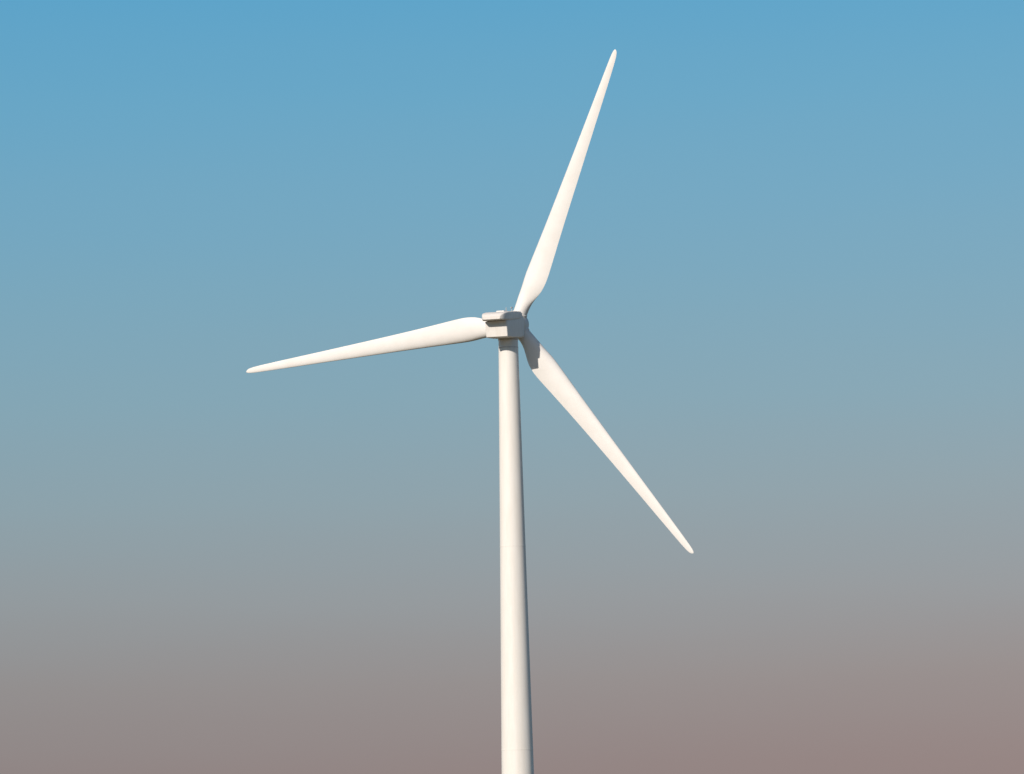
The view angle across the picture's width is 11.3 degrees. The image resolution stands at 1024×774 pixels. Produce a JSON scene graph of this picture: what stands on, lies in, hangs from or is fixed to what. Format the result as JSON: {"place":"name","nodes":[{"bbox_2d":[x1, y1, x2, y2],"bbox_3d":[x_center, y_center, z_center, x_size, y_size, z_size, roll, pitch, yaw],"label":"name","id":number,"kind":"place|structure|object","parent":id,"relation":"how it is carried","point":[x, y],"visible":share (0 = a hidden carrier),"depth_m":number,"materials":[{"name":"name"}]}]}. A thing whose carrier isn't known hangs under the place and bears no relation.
{"place":"outdoors","nodes":[
{"label":"outdoors","id":0,"kind":"place"},
{"bbox_2d":[0,0,1023,773],"label":"sky","id":1,"kind":"structure","parent":0,"point":[785,281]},
{"bbox_2d":[499,339,533,773],"bbox_3d":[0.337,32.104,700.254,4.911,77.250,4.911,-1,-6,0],"label":"tower","id":2,"kind":"structure","parent":0,"point":[516,720],"depth_m":699.38,"materials":[{"name":"metal"}]},
{"bbox_2d":[498,338,517,340],"bbox_3d":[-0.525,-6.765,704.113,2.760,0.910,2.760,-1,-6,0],"label":"yaw bearing","id":3,"kind":"object","parent":2,"relation":"on","point":[507,338],"visible":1,"depth_m":702.96,"materials":[{"name":"grey metal"}]},
{"bbox_2d":[485,316,523,338],"bbox_3d":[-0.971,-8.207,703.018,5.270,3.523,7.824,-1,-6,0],"label":"nacelle body","id":4,"kind":"object","parent":3,"relation":"on","point":[513,328],"visible":0.91,"depth_m":700.05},
{"bbox_2d":[482,311,521,320],"bbox_3d":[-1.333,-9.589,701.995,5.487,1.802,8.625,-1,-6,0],"label":"nacelle roof hood","id":5,"kind":"object","parent":4,"relation":"on","point":[503,315],"visible":1,"depth_m":698.75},
{"bbox_2d":[523,317,528,328],"bbox_3d":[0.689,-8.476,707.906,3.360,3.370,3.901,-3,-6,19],"label":"rotor hub","id":6,"kind":"object","parent":4,"relation":"attached to","point":[526,322],"visible":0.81,"depth_m":706.61,"materials":[{"name":"white metal"}]},
{"bbox_2d":[246,317,486,372],"bbox_3d":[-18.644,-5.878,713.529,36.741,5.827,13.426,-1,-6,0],"label":"blade","id":7,"kind":"object","parent":6,"relation":"attached to","point":[464,330],"visible":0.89,"depth_m":712.53,"materials":[{"name":"white plastic"}]},
{"bbox_2d":[514,50,616,314],"bbox_3d":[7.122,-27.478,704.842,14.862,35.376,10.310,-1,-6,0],"label":"blade","id":8,"kind":"object","parent":6,"relation":"attached to","point":[536,275],"visible":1,"depth_m":704.79,"materials":[{"name":"white plastic"}]},
{"bbox_2d":[501,749,532,750],"bbox_3d":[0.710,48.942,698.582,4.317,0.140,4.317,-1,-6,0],"label":"tower flange","id":9,"kind":"object","parent":2,"relation":"attached to","point":[517,749],"visible":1,"depth_m":696.70,"materials":[{"name":"paint"}]},
{"bbox_2d":[518,330,693,552],"bbox_3d":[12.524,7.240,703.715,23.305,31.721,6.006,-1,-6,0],"label":"blade","id":10,"kind":"object","parent":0,"point":[548,372],"visible":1,"depth_m":704.17,"materials":[{"name":"white plastic"}]}
]}

